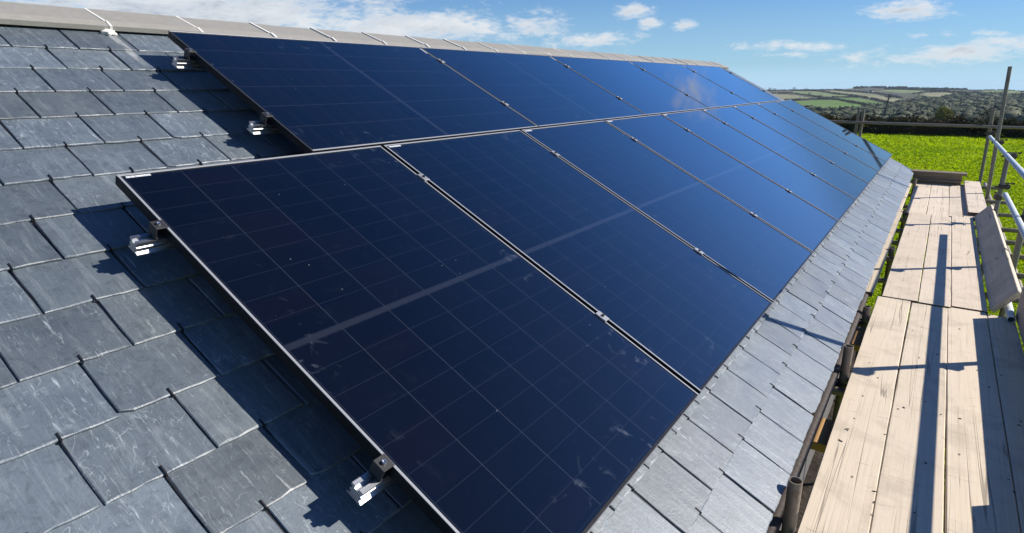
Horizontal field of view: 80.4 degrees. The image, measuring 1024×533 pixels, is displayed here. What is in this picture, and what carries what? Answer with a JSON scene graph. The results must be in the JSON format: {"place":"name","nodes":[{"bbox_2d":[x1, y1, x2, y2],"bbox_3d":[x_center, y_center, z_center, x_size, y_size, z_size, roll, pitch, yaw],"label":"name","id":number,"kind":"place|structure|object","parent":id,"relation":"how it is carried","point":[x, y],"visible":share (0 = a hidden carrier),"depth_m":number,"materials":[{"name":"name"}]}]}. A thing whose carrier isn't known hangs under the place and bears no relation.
{"place":"outdoors","nodes":[
{"label":"outdoors","id":0,"kind":"place"},
{"bbox_2d":[0,0,1023,89],"label":"sky","id":1,"kind":"structure","parent":0,"point":[772,44],"materials":[{"name":"blue"}]},
{"bbox_2d":[766,87,1023,107],"bbox_3d":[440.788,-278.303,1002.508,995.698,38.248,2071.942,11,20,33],"label":"hills","id":2,"kind":"structure","parent":0,"point":[906,94],"depth_m":915.91,"materials":[{"name":"green plant"}]},
{"bbox_2d":[771,92,830,97],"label":"hedgerow","id":3,"kind":"object","parent":2,"relation":"on","point":[802,94],"visible":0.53,"depth_m":952.07,"materials":[{"name":"green plant"}]},
{"bbox_2d":[767,89,841,90],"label":"hedgerow","id":4,"kind":"object","parent":2,"relation":"on","point":[806,89],"visible":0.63,"depth_m":1238.92,"materials":[{"name":"green plant"}]},
{"bbox_2d":[784,98,831,100],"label":"hedgerow","id":5,"kind":"object","parent":2,"relation":"on","point":[795,99],"visible":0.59,"depth_m":755.80,"materials":[{"name":"green plant"}]},
{"bbox_2d":[791,89,890,102],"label":"hedgerow","id":6,"kind":"object","parent":2,"relation":"on","point":[877,99],"visible":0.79,"depth_m":918.86,"materials":[{"name":"green plant"}]},
{"bbox_2d":[831,98,866,104],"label":"hedgerow","id":7,"kind":"object","parent":2,"relation":"on","point":[854,102],"visible":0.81,"depth_m":644.57,"materials":[{"name":"green plant"}]},
{"bbox_2d":[835,89,902,97],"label":"hedgerow","id":8,"kind":"object","parent":2,"relation":"on","point":[893,95],"visible":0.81,"depth_m":973.40,"materials":[{"name":"green plant"}]},
{"bbox_2d":[852,86,906,88],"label":"hedgerow","id":9,"kind":"object","parent":2,"relation":"on","point":[855,87],"visible":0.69,"depth_m":1363.76,"materials":[{"name":"green plant"}]},
{"bbox_2d":[884,95,892,115],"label":"telegraph pole","id":10,"kind":"object","parent":2,"relation":"on","point":[887,104],"visible":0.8,"depth_m":157.74,"materials":[{"name":"grey wood"}]},
{"bbox_2d":[803,91,1023,128],"bbox_3d":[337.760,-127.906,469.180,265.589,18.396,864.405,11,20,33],"label":"woodland","id":11,"kind":"object","parent":2,"relation":"on","point":[970,105],"visible":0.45,"depth_m":299.44,"materials":[{"name":"green plant"}]},
{"bbox_2d":[884,87,963,92],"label":"hedgerow","id":12,"kind":"object","parent":2,"relation":"on","point":[891,88],"visible":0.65,"depth_m":1124.52,"materials":[{"name":"green plant"}]},
{"bbox_2d":[912,91,944,93],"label":"hedgerow","id":13,"kind":"object","parent":2,"relation":"on","point":[928,92],"visible":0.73,"depth_m":997.59,"materials":[{"name":"green plant"}]},
{"bbox_2d":[907,87,967,89],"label":"hedgerow","id":14,"kind":"object","parent":2,"relation":"on","point":[946,88],"visible":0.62,"depth_m":1181.03,"materials":[{"name":"green plant"}]},
{"bbox_2d":[934,106,953,122],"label":"bushy tree","id":15,"kind":"object","parent":2,"relation":"on","point":[944,111],"visible":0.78,"depth_m":103.23,"materials":[{"name":"green plant"}]},
{"bbox_2d":[979,110,995,122],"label":"bushy tree","id":16,"kind":"object","parent":2,"relation":"on","point":[987,112],"visible":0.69,"depth_m":96.56,"materials":[{"name":"green plant"}]},
{"bbox_2d":[968,89,1023,91],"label":"hedgerow","id":17,"kind":"object","parent":2,"relation":"on","point":[1001,89],"visible":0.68,"depth_m":1096.69,"materials":[{"name":"green plant"}]},
{"bbox_2d":[864,126,944,532],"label":"field","id":18,"kind":"structure","parent":0,"point":[944,461],"depth_m":7.12,"materials":[{"name":"green plant"}]},
{"bbox_2d":[0,1,913,532],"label":"house","id":19,"kind":"structure","parent":18,"relation":"on","point":[164,391],"depth_m":1.86,"materials":[{"name":"stone"}]},
{"bbox_2d":[172,48,730,72],"bbox_3d":[0.988,-2.014,6.359,0.104,0.164,8.984,11,20,33],"label":"mounting rail","id":20,"kind":"object","parent":19,"relation":"on","point":[186,61],"visible":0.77,"depth_m":2.85,"materials":[{"name":"silver metal"}]},
{"bbox_2d":[128,107,807,255],"bbox_3d":[1.885,-1.310,5.939,0.104,0.164,10.548,11,20,33],"label":"mounting rail","id":21,"kind":"object","parent":19,"relation":"attached to","point":[154,240],"visible":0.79,"depth_m":1.81,"materials":[{"name":"silver metal"}]},
{"bbox_2d":[115,146,698,532],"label":"solar panel","id":22,"kind":"object","parent":21,"relation":"attached to","point":[461,369],"visible":1,"depth_m":1.90,"materials":[{"name":"blue"}]},
{"bbox_2d":[383,130,771,396],"bbox_3d":[0.360,-0.177,2.974,1.762,0.036,1.134,38,33,21],"label":"solar panel","id":23,"kind":"object","parent":21,"relation":"attached to","point":[688,315],"visible":0.84,"depth_m":2.84,"materials":[{"name":"blue"}]},
{"bbox_2d":[521,121,812,302],"bbox_3d":[1.018,-0.454,3.882,1.762,0.036,1.134,38,33,21],"label":"solar panel","id":24,"kind":"object","parent":21,"relation":"attached to","point":[760,256],"visible":0.9,"depth_m":3.78,"materials":[{"name":"blue"}]},
{"bbox_2d":[247,90,764,134],"bbox_3d":[1.436,-1.658,6.142,0.104,0.164,8.984,11,20,33],"label":"mounting rail","id":25,"kind":"object","parent":19,"relation":"on","point":[263,126],"visible":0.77,"depth_m":2.63,"materials":[{"name":"silver metal"}]},
{"bbox_2d":[168,30,537,153],"bbox_3d":[-0.752,-1.011,3.434,1.134,0.036,1.762,38,33,21],"label":"solar panel","id":26,"kind":"object","parent":25,"relation":"attached to","point":[313,96],"visible":0.88,"depth_m":3.19,"materials":[{"name":"blue"}]},
{"bbox_2d":[420,47,645,127],"bbox_3d":[0.257,-1.435,4.827,1.134,0.036,1.762,38,33,21],"label":"solar panel","id":27,"kind":"object","parent":25,"relation":"attached to","point":[540,91],"visible":0.83,"depth_m":4.67,"materials":[{"name":"blue"}]},
{"bbox_2d":[551,56,709,115],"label":"solar panel","id":28,"kind":"object","parent":25,"relation":"attached to","point":[639,88],"visible":0.78,"depth_m":6.10,"materials":[{"name":"blue"}]},
{"bbox_2d":[630,61,750,108],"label":"solar panel","id":29,"kind":"object","parent":25,"relation":"attached to","point":[698,87],"visible":0.84,"depth_m":7.52,"materials":[{"name":"blue"}]},
{"bbox_2d":[682,64,780,103],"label":"solar panel","id":30,"kind":"object","parent":25,"relation":"attached to","point":[738,86],"visible":0.79,"depth_m":8.93,"materials":[{"name":"blue"}]},
{"bbox_2d":[346,139,865,505],"bbox_3d":[2.635,-0.715,5.578,0.105,0.164,10.548,11,20,33],"label":"mounting rail","id":31,"kind":"object","parent":19,"relation":"attached to","point":[374,480],"visible":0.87,"depth_m":1.45,"materials":[{"name":"silver metal"}]},
{"bbox_2d":[605,114,837,252],"bbox_3d":[1.675,-0.730,4.789,1.762,0.036,1.134,38,33,21],"label":"solar panel","id":32,"kind":"object","parent":31,"relation":"attached to","point":[802,222],"visible":0.91,"depth_m":4.71,"materials":[{"name":"blue"}]},
{"bbox_2d":[661,110,855,221],"bbox_3d":[2.333,-1.007,5.696,1.762,0.036,1.134,38,33,21],"label":"solar panel","id":33,"kind":"object","parent":31,"relation":"attached to","point":[806,186],"visible":0.9,"depth_m":5.63,"materials":[{"name":"blue"}]},
{"bbox_2d":[703,106,868,198],"bbox_3d":[2.990,-1.283,6.604,1.762,0.036,1.134,38,33,21],"label":"solar panel","id":34,"kind":"object","parent":31,"relation":"attached to","point":[831,173],"visible":0.88,"depth_m":6.55,"materials":[{"name":"blue"}]},
{"bbox_2d":[733,104,878,182],"bbox_3d":[3.647,-1.560,7.511,1.762,0.036,1.134,38,33,21],"label":"solar panel","id":35,"kind":"object","parent":31,"relation":"attached to","point":[824,149],"visible":0.89,"depth_m":7.46,"materials":[{"name":"blue"}]},
{"bbox_2d":[757,101,885,170],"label":"solar panel","id":36,"kind":"object","parent":31,"relation":"attached to","point":[833,139],"visible":0.9,"depth_m":8.38,"materials":[{"name":"blue"}]},
{"bbox_2d":[776,100,891,161],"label":"solar panel","id":37,"kind":"object","parent":31,"relation":"attached to","point":[847,135],"visible":0.91,"depth_m":9.29,"materials":[{"name":"blue"}]},
{"bbox_2d":[767,293,868,532],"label":"gutter","id":38,"kind":"object","parent":19,"relation":"attached to","point":[775,523],"visible":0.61,"depth_m":2.85,"materials":[{"name":"black plastic"}]},
{"bbox_2d":[810,418,833,452],"bbox_3d":[1.498,0.812,2.933,0.115,0.044,0.260,11,20,33],"label":"timber block","id":39,"kind":"object","parent":19,"relation":"attached to","point":[820,441],"depth_m":2.88,"materials":[{"name":"brown wood"}]},
{"bbox_2d":[850,331,864,350],"bbox_3d":[2.271,0.489,3.991,0.115,0.044,0.260,11,20,33],"label":"timber block","id":40,"kind":"object","parent":19,"relation":"attached to","point":[856,341],"depth_m":3.94,"materials":[{"name":"brown wood"}]},
{"bbox_2d":[899,180,911,209],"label":"scaffold board","id":41,"kind":"object","parent":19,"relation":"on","point":[904,198],"visible":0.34,"depth_m":8.60,"materials":[{"name":"wood"}]},
{"bbox_2d":[912,180,960,184],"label":"scaffold board","id":42,"kind":"object","parent":41,"relation":"on","point":[933,182],"visible":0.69,"depth_m":9.69,"materials":[{"name":"wood"}]},
{"bbox_2d":[913,178,960,182],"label":"scaffold board","id":43,"kind":"object","parent":42,"relation":"on","point":[939,180],"visible":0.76,"depth_m":9.66,"materials":[{"name":"wood"}]},
{"bbox_2d":[913,175,961,180],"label":"scaffold board","id":44,"kind":"object","parent":43,"relation":"on","point":[932,177],"visible":0.79,"depth_m":9.68,"materials":[{"name":"wood"}]},
{"bbox_2d":[913,173,961,177],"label":"scaffold board","id":45,"kind":"object","parent":44,"relation":"on","point":[936,175],"visible":0.62,"depth_m":9.67,"materials":[{"name":"wood"}]},
{"bbox_2d":[912,169,966,175],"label":"scaffold board","id":46,"kind":"object","parent":45,"relation":"on","point":[940,172],"visible":1,"depth_m":9.65,"materials":[{"name":"wood"}]},
{"bbox_2d":[796,325,906,532],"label":"soil strip","id":47,"kind":"object","parent":18,"relation":"on","point":[809,479],"depth_m":6.80,"materials":[{"name":"brown soil"}]},
{"bbox_2d":[778,476,802,532],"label":"scaffold pole","id":48,"kind":"object","parent":47,"relation":"on","point":[792,503],"visible":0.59,"depth_m":2.19,"materials":[{"name":"metal"}]},
{"bbox_2d":[797,296,910,532],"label":"scaffold board","id":49,"kind":"object","parent":48,"relation":"on","point":[841,498],"visible":1,"depth_m":2.80,"materials":[{"name":"wood"}]},
{"bbox_2d":[832,344,853,420],"bbox_3d":[1.862,1.783,3.766,0.190,2.822,0.150,11,20,33],"label":"scaffold pole","id":50,"kind":"object","parent":47,"relation":"on","point":[843,378],"visible":0.4,"depth_m":3.37,"materials":[{"name":"metal"}]},
{"bbox_2d":[854,305,870,361],"bbox_3d":[2.489,1.572,4.646,0.191,2.713,0.150,11,20,33],"label":"scaffold pole","id":51,"kind":"object","parent":47,"relation":"on","point":[864,319],"visible":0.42,"depth_m":4.24,"materials":[{"name":"metal"}]},
{"bbox_2d":[881,246,894,296],"bbox_3d":[3.692,1.096,6.251,0.150,2.688,0.150,11,20,33],"label":"scaffold pole","id":52,"kind":"object","parent":47,"relation":"on","point":[890,254],"visible":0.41,"depth_m":5.90,"materials":[{"name":"metal"}]},
{"bbox_2d":[865,209,902,296],"bbox_3d":[3.782,-0.261,6.256,0.237,0.039,3.842,11,20,33],"label":"scaffold board","id":53,"kind":"object","parent":52,"relation":"on","point":[872,283],"visible":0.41,"depth_m":5.57,"materials":[{"name":"wood"}]},
{"bbox_2d":[882,213,930,304],"bbox_3d":[3.979,-0.186,6.031,0.236,0.039,3.707,11,20,33],"label":"scaffold board","id":54,"kind":"object","parent":52,"relation":"on","point":[903,281],"visible":0.98,"depth_m":5.50,"materials":[{"name":"wood"}]},
{"bbox_2d":[896,209,907,249],"bbox_3d":[4.945,0.569,7.981,0.150,2.688,0.150,11,20,33],"label":"scaffold pole","id":55,"kind":"object","parent":47,"relation":"on","point":[903,223],"visible":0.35,"depth_m":7.63,"materials":[{"name":"metal"}]},
{"bbox_2d":[905,183,930,215],"bbox_3d":[5.826,-0.981,8.655,0.215,0.039,2.857,11,20,33],"label":"scaffold board","id":56,"kind":"object","parent":55,"relation":"on","point":[918,202],"visible":0.78,"depth_m":8.43,"materials":[{"name":"wood"}]},
{"bbox_2d":[907,178,916,217],"bbox_3d":[6.227,-0.018,9.735,0.150,2.788,0.150,11,20,33],"label":"scaffold pole","id":57,"kind":"object","parent":47,"relation":"on","point":[914,183],"visible":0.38,"depth_m":9.35,"materials":[{"name":"metal"}]},
{"bbox_2d":[943,208,1023,530],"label":"scaffold pole","id":58,"kind":"object","parent":47,"relation":"on","point":[1016,251],"visible":0.11,"depth_m":5.29,"materials":[{"name":"metal"}]},
{"bbox_2d":[1002,192,1023,239],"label":"guard rail","id":59,"kind":"object","parent":58,"relation":"attached to","point":[1014,213],"visible":1,"depth_m":5.35,"materials":[{"name":"silver metal"}]},
{"bbox_2d":[981,152,1021,278],"bbox_3d":[5.405,0.442,7.050,0.174,3.458,0.712,14,22,39],"label":"scaffold pole","id":60,"kind":"object","parent":47,"relation":"on","point":[998,196],"visible":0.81,"depth_m":6.84,"materials":[{"name":"metal"}]},
{"bbox_2d":[974,204,1021,312],"bbox_3d":[4.563,-0.204,5.759,0.042,0.212,3.802,48,36,14],"label":"toe board","id":61,"kind":"object","parent":60,"relation":"attached to","point":[1003,287],"visible":0.94,"depth_m":5.10,"materials":[{"name":"wood"}]},
{"bbox_2d":[821,112,1023,137],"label":"hedge","id":62,"kind":"object","parent":18,"relation":"on","point":[939,131],"visible":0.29,"depth_m":48.67,"materials":[{"name":"green plant"}]},
{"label":"scaffold pole","id":63,"kind":"object","parent":18,"relation":"on","visible":0},
{"bbox_2d":[983,182,1022,289],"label":"ledger","id":64,"kind":"object","parent":63,"relation":"attached to","point":[1007,245],"visible":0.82,"depth_m":6.75,"materials":[{"name":"silver metal"}]},
{"bbox_2d":[832,386,892,408],"bbox_3d":[2.170,0.757,3.092,1.410,0.048,0.048,11,20,32],"label":"transom","id":65,"kind":"object","parent":64,"relation":"on","point":[837,391],"depth_m":3.32,"materials":[{"name":"grey metal"}]},
{"bbox_2d":[869,303,947,532],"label":"scaffold board","id":66,"kind":"object","parent":65,"relation":"on","point":[910,481],"visible":0.99,"depth_m":2.78,"materials":[{"name":"wood"}]},
{"bbox_2d":[838,328,1020,512],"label":"wood chips","id":67,"kind":"object","parent":66,"relation":"on","point":[924,462],"visible":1,"depth_m":2.79,"materials":[{"name":"brown wood"}]},
{"bbox_2d":[944,307,1020,532],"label":"scaffold board","id":68,"kind":"object","parent":65,"relation":"on","point":[979,495],"visible":0.88,"depth_m":2.77,"materials":[{"name":"wood"}]},
{"bbox_2d":[856,326,905,341],"bbox_3d":[2.775,0.511,3.901,1.440,0.048,0.048,11,20,32],"label":"transom","id":69,"kind":"object","parent":64,"relation":"on","point":[861,329],"depth_m":4.13,"materials":[{"name":"grey metal"}]},
{"bbox_2d":[987,314,1023,532],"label":"scaffold board","id":70,"kind":"object","parent":69,"relation":"on","point":[1007,352],"visible":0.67,"depth_m":3.21,"materials":[{"name":"wood"}]},
{"bbox_2d":[1004,302,1015,322],"bbox_3d":[4.144,0.036,5.143,0.048,0.048,2.720,11,20,34],"label":"scaffold tube","id":71,"kind":"object","parent":70,"relation":"on","point":[1010,314],"visible":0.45,"depth_m":4.16,"materials":[{"name":"silver metal"}]},
{"bbox_2d":[877,277,1019,302],"bbox_3d":[3.551,0.192,4.946,1.470,0.048,0.048,11,20,32],"label":"transom","id":72,"kind":"object","parent":64,"relation":"on","point":[882,280],"depth_m":5.16,"materials":[{"name":"grey metal"}]},
{"bbox_2d":[918,215,950,308],"bbox_3d":[4.142,-0.149,5.888,0.202,0.039,3.704,11,20,33],"label":"scaffold board","id":73,"kind":"object","parent":72,"relation":"on","point":[935,285],"visible":0.94,"depth_m":5.33,"materials":[{"name":"wood"}]},
{"bbox_2d":[885,256,1023,278],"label":"transom","id":74,"kind":"object","parent":64,"relation":"on","point":[1019,275],"visible":0.15,"depth_m":5.42,"materials":[{"name":"grey metal"}]},
{"bbox_2d":[912,182,997,189],"bbox_3d":[7.172,-1.346,9.994,1.410,0.048,0.048,11,20,32],"label":"transom","id":75,"kind":"object","parent":64,"relation":"on","point":[992,187],"visible":0.07,"depth_m":9.72,"materials":[{"name":"grey metal"}]},
{"bbox_2d":[907,194,1006,204],"bbox_3d":[6.370,-0.994,8.838,1.470,0.048,0.048,11,20,32],"label":"transom","id":76,"kind":"object","parent":64,"relation":"on","point":[986,201],"visible":0.15,"depth_m":8.56,"materials":[{"name":"grey metal"}]},
{"bbox_2d":[891,240,1023,259],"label":"transom","id":77,"kind":"object","parent":64,"relation":"on","point":[894,242],"depth_m":6.01,"materials":[{"name":"grey metal"}]},
{"bbox_2d":[950,216,987,314],"bbox_3d":[4.346,-0.129,5.819,0.219,0.040,3.750,11,20,33],"label":"scaffold board","id":78,"kind":"object","parent":77,"relation":"on","point":[967,289],"visible":0.87,"depth_m":5.24,"materials":[{"name":"wood"}]},
{"bbox_2d":[903,205,1012,217],"bbox_3d":[5.760,-0.745,8.021,1.440,0.048,0.048,11,20,32],"label":"transom","id":79,"kind":"object","parent":64,"relation":"on","point":[999,214],"visible":0.2,"depth_m":7.69,"materials":[{"name":"grey metal"}]},
{"bbox_2d":[926,184,948,218],"bbox_3d":[6.000,-0.942,8.521,0.230,0.039,2.887,11,20,33],"label":"scaffold board","id":80,"kind":"object","parent":79,"relation":"on","point":[938,203],"visible":0.9,"depth_m":8.29,"materials":[{"name":"wood"}]},
{"bbox_2d":[948,185,961,216],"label":"scaffold board","id":81,"kind":"object","parent":79,"relation":"on","point":[955,206],"visible":0.86,"depth_m":8.24,"materials":[{"name":"wood"}]},
{"bbox_2d":[899,218,1017,232],"bbox_3d":[5.178,-0.507,7.243,1.410,0.048,0.048,11,20,32],"label":"transom","id":82,"kind":"object","parent":64,"relation":"on","point":[1012,230],"visible":0.23,"depth_m":6.92,"materials":[{"name":"grey metal"}]},
{"bbox_2d":[895,229,1023,245],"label":"transom","id":83,"kind":"object","parent":64,"relation":"on","point":[1009,242],"visible":0.01,"depth_m":6.39,"materials":[{"name":"grey metal"}]},
{"bbox_2d":[1015,287,1023,345],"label":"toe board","id":84,"kind":"object","parent":63,"relation":"attached to","point":[1019,315],"visible":1,"depth_m":4.02,"materials":[{"name":"wood"}]},
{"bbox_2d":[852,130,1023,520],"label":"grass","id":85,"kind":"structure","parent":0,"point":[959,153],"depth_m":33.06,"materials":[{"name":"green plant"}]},
{"bbox_2d":[854,109,860,134],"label":"scaffold pole","id":86,"kind":"object","parent":85,"relation":"on","point":[857,119],"visible":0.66,"depth_m":10.90,"materials":[{"name":"metal"}]},
{"bbox_2d":[830,120,1023,129],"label":"guard rail","id":87,"kind":"object","parent":86,"relation":"attached to","point":[932,124],"visible":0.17,"depth_m":10.26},
{"bbox_2d":[858,109,864,136],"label":"scaffold pole","id":88,"kind":"object","parent":85,"relation":"on","point":[862,119],"visible":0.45,"depth_m":10.91,"materials":[{"name":"metal"}]},
{"bbox_2d":[978,108,995,183],"bbox_3d":[7.886,-0.748,10.370,0.205,3.800,0.187,11,20,33],"label":"scaffold pole","id":89,"kind":"object","parent":85,"relation":"on","point":[989,132],"visible":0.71,"depth_m":9.98,"materials":[{"name":"metal"}]},
{"bbox_2d":[977,66,1011,249],"bbox_3d":[6.768,-0.554,8.692,0.248,4.407,0.215,11,20,33],"label":"scaffold pole","id":90,"kind":"object","parent":85,"relation":"on","point":[999,126],"visible":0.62,"depth_m":8.38,"materials":[{"name":"metal"}]},
{"bbox_2d":[960,186,974,220],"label":"scaffold board","id":91,"kind":"object","parent":90,"relation":"attached to","point":[964,208],"visible":0.3,"depth_m":8.00,"materials":[{"name":"wood"}]},
{"bbox_2d":[964,181,986,215],"bbox_3d":[6.491,-0.988,8.504,0.209,0.040,2.972,11,20,33],"label":"scaffold board","id":92,"kind":"object","parent":91,"relation":"on","point":[975,201],"visible":0.9,"depth_m":8.29,"materials":[{"name":"wood"}]},
{"bbox_2d":[988,135,1023,178],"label":"guard rail","id":93,"kind":"object","parent":90,"relation":"attached to","point":[1018,168],"visible":1,"depth_m":6.36,"materials":[{"name":"silver metal"}]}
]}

